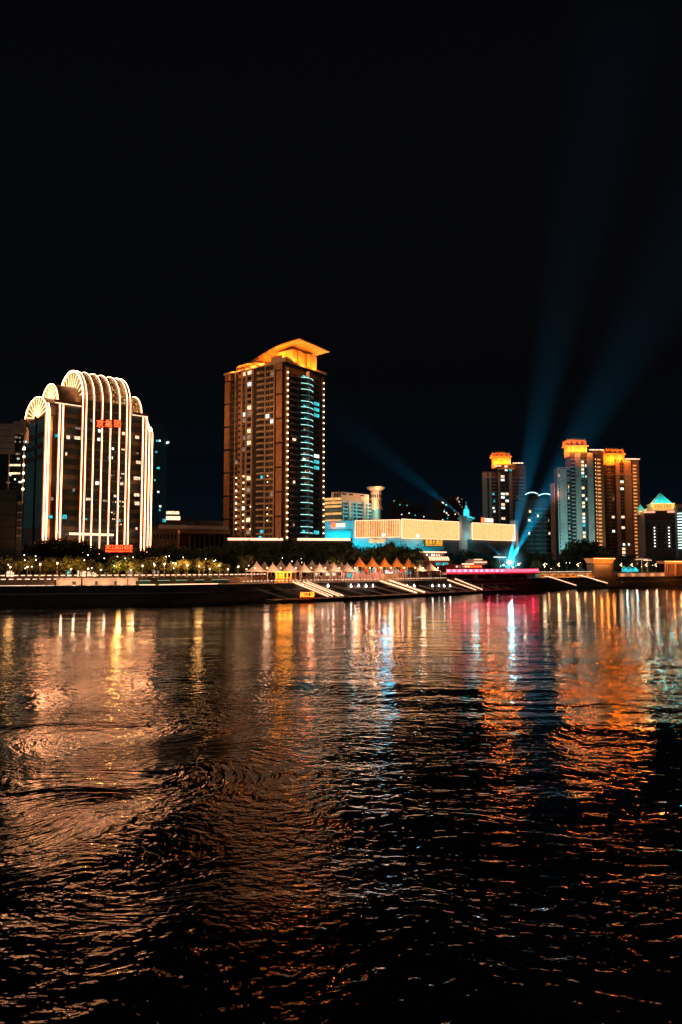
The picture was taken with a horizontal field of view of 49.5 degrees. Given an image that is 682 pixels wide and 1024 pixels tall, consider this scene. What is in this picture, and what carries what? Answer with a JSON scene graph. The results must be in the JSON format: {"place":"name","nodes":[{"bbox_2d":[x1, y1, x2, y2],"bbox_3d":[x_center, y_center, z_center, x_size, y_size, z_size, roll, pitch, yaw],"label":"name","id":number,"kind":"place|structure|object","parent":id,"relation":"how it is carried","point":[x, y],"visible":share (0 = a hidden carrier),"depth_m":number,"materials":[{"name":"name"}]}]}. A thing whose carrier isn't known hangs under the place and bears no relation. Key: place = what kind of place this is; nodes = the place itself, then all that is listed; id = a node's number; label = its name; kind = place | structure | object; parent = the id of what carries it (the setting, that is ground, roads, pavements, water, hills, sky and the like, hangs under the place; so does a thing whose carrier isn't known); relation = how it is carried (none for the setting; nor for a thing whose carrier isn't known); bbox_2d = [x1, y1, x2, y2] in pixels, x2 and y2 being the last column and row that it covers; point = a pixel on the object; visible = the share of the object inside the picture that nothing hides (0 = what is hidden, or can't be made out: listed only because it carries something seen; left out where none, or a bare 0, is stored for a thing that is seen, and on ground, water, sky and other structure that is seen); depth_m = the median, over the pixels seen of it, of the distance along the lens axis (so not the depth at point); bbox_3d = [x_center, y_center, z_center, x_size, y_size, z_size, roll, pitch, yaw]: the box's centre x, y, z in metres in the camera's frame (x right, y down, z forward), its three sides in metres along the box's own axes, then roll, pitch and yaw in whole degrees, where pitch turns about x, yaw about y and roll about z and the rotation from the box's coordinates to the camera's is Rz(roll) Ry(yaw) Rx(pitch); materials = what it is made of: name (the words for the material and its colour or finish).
{"place":"outdoors","nodes":[
{"label":"outdoors","id":0,"kind":"place"},
{"bbox_2d":[56,578,81,584],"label":"lit parapet","id":1,"kind":"structure","parent":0,"point":[68,581],"depth_m":236.12,"materials":[{"name":"paint"}]},
{"bbox_2d":[82,578,126,584],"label":"lit parapet","id":2,"kind":"structure","parent":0,"point":[104,581],"depth_m":239.03,"materials":[{"name":"paint"}]},
{"bbox_2d":[148,423,168,525],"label":"dim glass tower","id":3,"kind":"structure","parent":0,"point":[160,434],"depth_m":427.76,"materials":[{"name":"black glass"}]},
{"bbox_2d":[159,511,183,524],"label":"lit rooftop house","id":4,"kind":"structure","parent":0,"point":[172,515],"depth_m":371.64,"materials":[{"name":"concrete"}]},
{"bbox_2d":[223,338,329,574],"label":"apartment tower","id":5,"kind":"structure","parent":0,"point":[274,451],"depth_m":364.70,"materials":[{"name":"concrete"}]},
{"bbox_2d":[234,370,272,537],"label":"window","id":6,"kind":"structure","parent":5,"relation":"in","point":[248,466],"depth_m":368.57,"materials":[{"name":"glass"}]},
{"bbox_2d":[21,571,637,577],"bbox_3d":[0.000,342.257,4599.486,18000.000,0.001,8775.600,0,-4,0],"label":"ground","id":7,"kind":"structure","parent":0,"point":[284,575],"depth_m":326.05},
{"bbox_2d":[0,555,16,577],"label":"tree","id":8,"kind":"object","parent":7,"relation":"on","point":[6,568],"visible":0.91,"depth_m":242.63,"materials":[{"name":"green plant"}]},
{"bbox_2d":[0,490,22,577],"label":"brick annex","id":9,"kind":"object","parent":7,"relation":"on","point":[11,513],"visible":0.94,"depth_m":250.39,"materials":[{"name":"brown brick"}]},
{"bbox_2d":[0,419,28,502],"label":"glass office block","id":10,"kind":"structure","parent":7,"relation":"on","point":[14,437],"depth_m":263.81,"materials":[{"name":"glass"}]},
{"bbox_2d":[11,558,25,577],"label":"tree","id":11,"kind":"object","parent":7,"relation":"on","point":[18,564],"visible":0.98,"depth_m":243.14,"materials":[{"name":"green plant"}]},
{"bbox_2d":[20,554,39,577],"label":"tree","id":12,"kind":"object","parent":7,"relation":"on","point":[30,561],"visible":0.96,"depth_m":244.99,"materials":[{"name":"green plant"}]},
{"bbox_2d":[22,539,47,576],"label":"tree","id":13,"kind":"object","parent":7,"relation":"on","point":[31,549],"visible":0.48,"depth_m":268.63,"materials":[{"name":"green plant"}]},
{"bbox_2d":[36,560,53,577],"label":"tree","id":14,"kind":"object","parent":7,"relation":"on","point":[44,565],"visible":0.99,"depth_m":246.52,"materials":[{"name":"green plant"}]},
{"bbox_2d":[33,536,60,576],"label":"tree","id":15,"kind":"object","parent":7,"relation":"on","point":[46,554],"visible":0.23,"depth_m":270.29,"materials":[{"name":"green plant"}]},
{"bbox_2d":[44,557,61,577],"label":"tree","id":16,"kind":"object","parent":7,"relation":"on","point":[53,560],"visible":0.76,"depth_m":249.34,"materials":[{"name":"green plant"}]},
{"bbox_2d":[55,556,75,577],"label":"tree","id":17,"kind":"object","parent":7,"relation":"on","point":[66,564],"visible":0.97,"depth_m":248.69,"materials":[{"name":"green plant"}]},
{"bbox_2d":[45,533,86,573],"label":"tree","id":18,"kind":"object","parent":7,"relation":"on","point":[58,549],"visible":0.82,"depth_m":268.62,"materials":[{"name":"green plant"}]},
{"bbox_2d":[70,556,87,572],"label":"tree","id":19,"kind":"object","parent":7,"relation":"on","point":[77,562],"visible":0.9,"depth_m":249.02,"materials":[{"name":"green plant"}]},
{"bbox_2d":[65,538,93,576],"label":"tree","id":20,"kind":"object","parent":7,"relation":"on","point":[75,553],"visible":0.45,"depth_m":270.27,"materials":[{"name":"green plant"}]},
{"bbox_2d":[78,558,95,577],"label":"tree","id":21,"kind":"object","parent":7,"relation":"on","point":[89,563],"visible":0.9,"depth_m":250.29,"materials":[{"name":"green plant"}]},
{"bbox_2d":[23,370,153,575],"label":"arched hotel","id":22,"kind":"structure","parent":7,"relation":"on","point":[89,450],"depth_m":312.81,"materials":[{"name":"white concrete"}]},
{"bbox_2d":[25,397,48,422],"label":"fan window","id":23,"kind":"structure","parent":22,"relation":"in","point":[37,409],"depth_m":309.99,"materials":[{"name":"glass"}]},
{"bbox_2d":[43,383,58,399],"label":"fan window","id":24,"kind":"structure","parent":22,"relation":"in","point":[52,392],"depth_m":311.50,"materials":[{"name":"glass"}]},
{"bbox_2d":[62,371,83,398],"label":"fan window","id":25,"kind":"structure","parent":22,"relation":"in","point":[73,379],"depth_m":318.74,"materials":[{"name":"glass"}]},
{"bbox_2d":[75,544,107,572],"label":"tree","id":26,"kind":"object","parent":7,"relation":"on","point":[97,556],"visible":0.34,"depth_m":273.25,"materials":[{"name":"green plant"}]},
{"bbox_2d":[106,554,129,577],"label":"tree","id":27,"kind":"object","parent":7,"relation":"on","point":[117,562],"visible":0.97,"depth_m":252.23,"materials":[{"name":"green plant"}]},
{"bbox_2d":[105,545,132,559],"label":"hotel name sign","id":28,"kind":"object","parent":7,"relation":"on","point":[109,549],"visible":0.99,"depth_m":262.36,"materials":[{"name":"red metal"}]},
{"bbox_2d":[128,559,144,577],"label":"tree","id":29,"kind":"object","parent":7,"relation":"on","point":[133,563],"visible":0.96,"depth_m":251.75,"materials":[{"name":"green plant"}]},
{"bbox_2d":[135,557,155,577],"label":"tree","id":30,"kind":"object","parent":7,"relation":"on","point":[146,565],"visible":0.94,"depth_m":251.58,"materials":[{"name":"green plant"}]},
{"bbox_2d":[142,544,168,573],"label":"tree","id":31,"kind":"object","parent":7,"relation":"on","point":[150,551],"visible":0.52,"depth_m":280.14,"materials":[{"name":"green plant"}]},
{"bbox_2d":[148,555,166,577],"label":"tree","id":32,"kind":"object","parent":7,"relation":"on","point":[161,560],"visible":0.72,"depth_m":257.31,"materials":[{"name":"green plant"}]},
{"bbox_2d":[153,541,184,575],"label":"tree","id":33,"kind":"object","parent":7,"relation":"on","point":[172,549],"visible":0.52,"depth_m":283.72,"materials":[{"name":"green plant"}]},
{"bbox_2d":[177,558,192,576],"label":"tree","id":34,"kind":"object","parent":7,"relation":"on","point":[183,563],"visible":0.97,"depth_m":260.03,"materials":[{"name":"green plant"}]},
{"bbox_2d":[170,546,199,576],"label":"tree","id":35,"kind":"object","parent":7,"relation":"on","point":[186,555],"visible":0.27,"depth_m":288.55,"materials":[{"name":"green plant"}]},
{"bbox_2d":[151,520,229,574],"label":"banded hall","id":36,"kind":"structure","parent":7,"relation":"on","point":[199,534],"depth_m":335.04,"materials":[{"name":"brown concrete"}]},
{"bbox_2d":[190,558,206,576],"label":"tree","id":37,"kind":"object","parent":7,"relation":"on","point":[197,562],"visible":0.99,"depth_m":264.11,"materials":[{"name":"green plant"}]},
{"bbox_2d":[187,545,210,576],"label":"tree","id":38,"kind":"object","parent":7,"relation":"on","point":[196,553],"visible":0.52,"depth_m":289.15,"materials":[{"name":"green plant"}]},
{"bbox_2d":[204,558,218,576],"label":"tree","id":39,"kind":"object","parent":7,"relation":"on","point":[210,564],"visible":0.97,"depth_m":268.85,"materials":[{"name":"green plant"}]},
{"bbox_2d":[200,544,226,576],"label":"tree","id":40,"kind":"object","parent":7,"relation":"on","point":[216,554],"visible":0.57,"depth_m":291.72,"materials":[{"name":"green plant"}]},
{"bbox_2d":[216,544,240,576],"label":"tree","id":41,"kind":"object","parent":7,"relation":"on","point":[232,558],"visible":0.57,"depth_m":295.16,"materials":[{"name":"green plant"}]},
{"bbox_2d":[223,540,257,575],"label":"tree","id":42,"kind":"object","parent":7,"relation":"on","point":[242,549],"visible":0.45,"depth_m":298.73,"materials":[{"name":"green plant"}]},
{"bbox_2d":[237,555,255,576],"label":"tree","id":43,"kind":"object","parent":7,"relation":"on","point":[244,561],"visible":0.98,"depth_m":278.22,"materials":[{"name":"green plant"}]},
{"bbox_2d":[225,538,284,575],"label":"podium shop front","id":44,"kind":"object","parent":7,"relation":"on","point":[273,541],"visible":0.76,"depth_m":324.04,"materials":[{"name":"concrete"}]},
{"bbox_2d":[242,539,273,574],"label":"tree","id":45,"kind":"object","parent":7,"relation":"on","point":[262,552],"visible":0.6,"depth_m":300.78,"materials":[{"name":"green plant"}]},
{"bbox_2d":[260,543,286,575],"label":"tree","id":46,"kind":"object","parent":7,"relation":"on","point":[274,554],"visible":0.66,"depth_m":304.56,"materials":[{"name":"green plant"}]},
{"bbox_2d":[275,538,301,573],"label":"tree","id":47,"kind":"object","parent":7,"relation":"on","point":[287,554],"visible":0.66,"depth_m":306.75,"materials":[{"name":"green plant"}]},
{"bbox_2d":[288,540,315,575],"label":"tree","id":48,"kind":"object","parent":7,"relation":"on","point":[302,555],"visible":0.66,"depth_m":308.78,"materials":[{"name":"green plant"}]},
{"bbox_2d":[303,542,332,572],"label":"tree","id":49,"kind":"object","parent":7,"relation":"on","point":[317,554],"visible":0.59,"depth_m":311.65,"materials":[{"name":"green plant"}]},
{"bbox_2d":[292,538,352,575],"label":"podium shop front","id":50,"kind":"object","parent":7,"relation":"on","point":[334,541],"visible":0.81,"depth_m":324.10,"materials":[{"name":"concrete"}]},
{"bbox_2d":[318,541,345,574],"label":"tree","id":51,"kind":"object","parent":7,"relation":"on","point":[333,554],"visible":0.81,"depth_m":312.66,"materials":[{"name":"green plant"}]},
{"bbox_2d":[334,542,360,573],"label":"tree","id":52,"kind":"object","parent":7,"relation":"on","point":[349,552],"visible":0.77,"depth_m":314.67,"materials":[{"name":"green plant"}]},
{"bbox_2d":[349,546,375,574],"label":"tree","id":53,"kind":"object","parent":7,"relation":"on","point":[362,556],"visible":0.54,"depth_m":316.97,"materials":[{"name":"green plant"}]},
{"bbox_2d":[364,543,389,572],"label":"tree","id":54,"kind":"object","parent":7,"relation":"on","point":[377,556],"visible":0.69,"depth_m":318.89,"materials":[{"name":"green plant"}]},
{"bbox_2d":[373,540,403,573],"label":"tree","id":55,"kind":"object","parent":7,"relation":"on","point":[391,546],"visible":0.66,"depth_m":320.79,"materials":[{"name":"green plant"}]},
{"bbox_2d":[389,544,416,575],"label":"tree","id":56,"kind":"object","parent":7,"relation":"on","point":[411,569],"visible":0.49,"depth_m":323.16,"materials":[{"name":"green plant"}]},
{"bbox_2d":[401,544,425,575],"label":"tree","id":57,"kind":"object","parent":7,"relation":"on","point":[414,554],"visible":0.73,"depth_m":324.80,"materials":[{"name":"green plant"}]},
{"bbox_2d":[325,516,518,572],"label":"shopping mall","id":58,"kind":"structure","parent":7,"relation":"on","point":[454,536],"depth_m":446.20,"materials":[{"name":"gold metal"}]},
{"bbox_2d":[452,548,470,564],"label":"tree","id":59,"kind":"object","parent":7,"relation":"on","point":[461,558],"visible":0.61,"depth_m":421.79,"materials":[{"name":"green plant"}]},
{"bbox_2d":[464,550,484,565],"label":"tree","id":60,"kind":"object","parent":7,"relation":"on","point":[477,555],"visible":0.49,"depth_m":424.34,"materials":[{"name":"green plant"}]},
{"bbox_2d":[482,551,499,568],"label":"tree","id":61,"kind":"object","parent":7,"relation":"on","point":[489,557],"visible":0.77,"depth_m":426.27,"materials":[{"name":"green plant"}]},
{"bbox_2d":[507,551,531,568],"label":"tree","id":62,"kind":"object","parent":7,"relation":"on","point":[523,560],"visible":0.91,"depth_m":432.17,"materials":[{"name":"green plant"}]},
{"bbox_2d":[524,549,542,571],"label":"tree","id":63,"kind":"object","parent":7,"relation":"on","point":[535,556],"visible":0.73,"depth_m":433.49,"materials":[{"name":"green plant"}]},
{"bbox_2d":[540,553,554,572],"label":"tree","id":64,"kind":"object","parent":7,"relation":"on","point":[547,559],"visible":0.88,"depth_m":436.65,"materials":[{"name":"green plant"}]},
{"bbox_2d":[550,483,555,570],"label":"slim salmon block","id":65,"kind":"structure","parent":7,"relation":"on","point":[553,523],"depth_m":599.13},
{"bbox_2d":[552,547,580,572],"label":"tree","id":66,"kind":"object","parent":7,"relation":"on","point":[564,560],"visible":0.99,"depth_m":448.12,"materials":[{"name":"green plant"}]},
{"bbox_2d":[565,538,592,570],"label":"tree","id":67,"kind":"object","parent":7,"relation":"on","point":[577,549],"visible":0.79,"depth_m":450.55,"materials":[{"name":"green plant"}]},
{"bbox_2d":[578,538,603,570],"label":"tree","id":68,"kind":"object","parent":7,"relation":"on","point":[596,550],"visible":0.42,"depth_m":455.33,"materials":[{"name":"green plant"}]},
{"bbox_2d":[610,553,626,572],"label":"tree","id":69,"kind":"object","parent":7,"relation":"on","point":[619,558],"visible":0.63,"depth_m":465.87,"materials":[{"name":"green plant"}]},
{"bbox_2d":[622,553,637,572],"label":"tree","id":70,"kind":"object","parent":7,"relation":"on","point":[630,561],"visible":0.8,"depth_m":471.26,"materials":[{"name":"green plant"}]},
{"bbox_2d":[636,556,652,571],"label":"tree","id":71,"kind":"object","parent":7,"relation":"on","point":[644,566],"visible":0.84,"depth_m":474.56,"materials":[{"name":"green plant"}]},
{"bbox_2d":[650,556,665,571],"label":"tree","id":72,"kind":"object","parent":7,"relation":"on","point":[655,565],"visible":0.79,"depth_m":481.42,"materials":[{"name":"green plant"}]},
{"bbox_2d":[0,586,681,1023],"bbox_3d":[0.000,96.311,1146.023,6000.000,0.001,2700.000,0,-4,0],"label":"water","id":73,"kind":"structure","parent":0,"point":[462,808],"depth_m":36.31,"materials":[{"name":"black liquid"}]},
{"bbox_2d":[253,587,340,602],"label":"floating pontoon","id":74,"kind":"object","parent":73,"relation":"on","point":[298,599],"visible":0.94,"depth_m":251.95,"materials":[{"name":"black metal"}]},
{"bbox_2d":[292,580,332,597],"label":"gangway","id":75,"kind":"object","parent":74,"relation":"on","point":[305,587],"visible":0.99,"depth_m":265.67,"materials":[{"name":"metal"}]},
{"bbox_2d":[319,585,397,600],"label":"floating pontoon","id":76,"kind":"object","parent":73,"relation":"on","point":[365,596],"visible":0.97,"depth_m":275.51,"materials":[{"name":"black metal"}]},
{"bbox_2d":[303,580,343,596],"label":"gangway","id":77,"kind":"object","parent":76,"relation":"on","point":[316,587],"visible":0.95,"depth_m":268.57,"materials":[{"name":"metal"}]},
{"bbox_2d":[370,585,453,597],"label":"floating pontoon","id":78,"kind":"object","parent":73,"relation":"on","point":[419,594],"visible":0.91,"depth_m":299.71,"materials":[{"name":"black metal"}]},
{"bbox_2d":[436,585,518,594],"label":"floating pontoon","id":79,"kind":"object","parent":73,"relation":"on","point":[465,591],"visible":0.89,"depth_m":336.40,"materials":[{"name":"black metal"}]},
{"bbox_2d":[426,569,538,580],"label":"pink lit bridge","id":80,"kind":"structure","parent":73,"relation":"in","point":[482,573],"depth_m":351.72,"materials":[{"name":"concrete"}]},
{"bbox_2d":[0,576,681,606],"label":"embankment","id":81,"kind":"structure","parent":0,"point":[53,598],"depth_m":244.07,"materials":[{"name":"concrete"}]},
{"bbox_2d":[0,576,664,594],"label":"kerb","id":82,"kind":"structure","parent":81,"relation":"on","point":[280,583],"depth_m":249.40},
{"bbox_2d":[0,0,681,554],"label":"sky","id":83,"kind":"structure","parent":0,"point":[474,207],"materials":[{"name":"black"}]},
{"bbox_2d":[55,576,633,585],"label":"terrace","id":84,"kind":"structure","parent":0,"point":[302,582],"depth_m":294.74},
{"bbox_2d":[0,581,55,584],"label":"promenade ramp","id":85,"kind":"structure","parent":84,"relation":"on","point":[30,583],"depth_m":234.11,"materials":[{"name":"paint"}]},
{"bbox_2d":[242,578,378,583],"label":"terrace railing","id":86,"kind":"object","parent":84,"relation":"on","point":[249,581],"visible":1,"depth_m":276.42,"materials":[{"name":"metal"}]},
{"bbox_2d":[0,572,668,584],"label":"retaining wall","id":87,"kind":"structure","parent":84,"relation":"on","point":[191,580],"depth_m":269.62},
{"bbox_2d":[1,573,262,577],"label":"promenade railing","id":88,"kind":"object","parent":87,"relation":"on","point":[170,576],"visible":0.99,"depth_m":243.69,"materials":[{"name":"metal"}]},
{"bbox_2d":[306,565,403,580],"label":"terrace pavilion","id":89,"kind":"structure","parent":84,"relation":"on","point":[363,575],"depth_m":318.31,"materials":[{"name":"brown glass"}]},
{"bbox_2d":[535,573,591,577],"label":"golden lit wall","id":90,"kind":"structure","parent":84,"relation":"on","point":[541,575],"depth_m":405.97,"materials":[{"name":"gold concrete"}]},
{"bbox_2d":[584,558,614,576],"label":"flared kiosk","id":91,"kind":"object","parent":84,"relation":"on","point":[599,567],"visible":0.99,"depth_m":425.11,"materials":[{"name":"orange concrete"}]},
{"bbox_2d":[656,561,681,575],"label":"flared gate","id":92,"kind":"structure","parent":84,"relation":"on","point":[674,568],"depth_m":459.57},
{"bbox_2d":[325,486,385,520],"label":"terraced hotel","id":93,"kind":"structure","parent":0,"point":[343,506],"depth_m":563.80,"materials":[{"name":"beige concrete"}]},
{"bbox_2d":[386,497,410,519],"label":"distant block","id":94,"kind":"structure","parent":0,"point":[398,508],"depth_m":905.78,"materials":[{"name":"black"}]},
{"bbox_2d":[411,503,425,519],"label":"distant block","id":95,"kind":"structure","parent":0,"point":[418,511],"depth_m":955.33,"materials":[{"name":"black"}]},
{"bbox_2d":[413,551,451,573],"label":"tiered restaurant","id":96,"kind":"structure","parent":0,"point":[437,560],"depth_m":373.21},
{"bbox_2d":[431,496,450,520],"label":"distant block","id":97,"kind":"structure","parent":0,"point":[440,508],"depth_m":866.63,"materials":[{"name":"black"}]},
{"bbox_2d":[446,494,462,521],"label":"distant block","id":98,"kind":"structure","parent":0,"point":[456,507],"depth_m":885.01,"materials":[{"name":"black"}]},
{"bbox_2d":[445,559,486,571],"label":"boat shaped restaurant","id":99,"kind":"structure","parent":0,"point":[474,563],"depth_m":369.54},
{"bbox_2d":[480,451,526,523],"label":"grey lantern tower","id":100,"kind":"structure","parent":0,"point":[503,485],"depth_m":642.26,"materials":[{"name":"concrete"}]},
{"bbox_2d":[515,492,551,570],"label":"arc roofed tower","id":101,"kind":"structure","parent":0,"point":[533,516],"depth_m":609.86,"materials":[{"name":"glass"}]},
{"bbox_2d":[553,436,605,570],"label":"teal washed tower","id":102,"kind":"structure","parent":0,"point":[579,496],"depth_m":592.70,"materials":[{"name":"stone"}]},
{"bbox_2d":[601,445,639,570],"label":"orange washed tower","id":103,"kind":"structure","parent":0,"point":[621,489],"depth_m":627.72,"materials":[{"name":"concrete"}]},
{"bbox_2d":[615,573,666,576],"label":"terrace wall","id":104,"kind":"structure","parent":0,"point":[636,574],"depth_m":445.55,"materials":[{"name":"brown stone"}]},
{"bbox_2d":[636,493,675,571],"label":"pyramid roofed block","id":105,"kind":"structure","parent":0,"point":[656,527],"depth_m":559.29,"materials":[{"name":"teal glass"}]},
{"bbox_2d":[673,504,681,560],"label":"striped light block","id":106,"kind":"structure","parent":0,"point":[678,520],"depth_m":540.63,"materials":[{"name":"concrete"}]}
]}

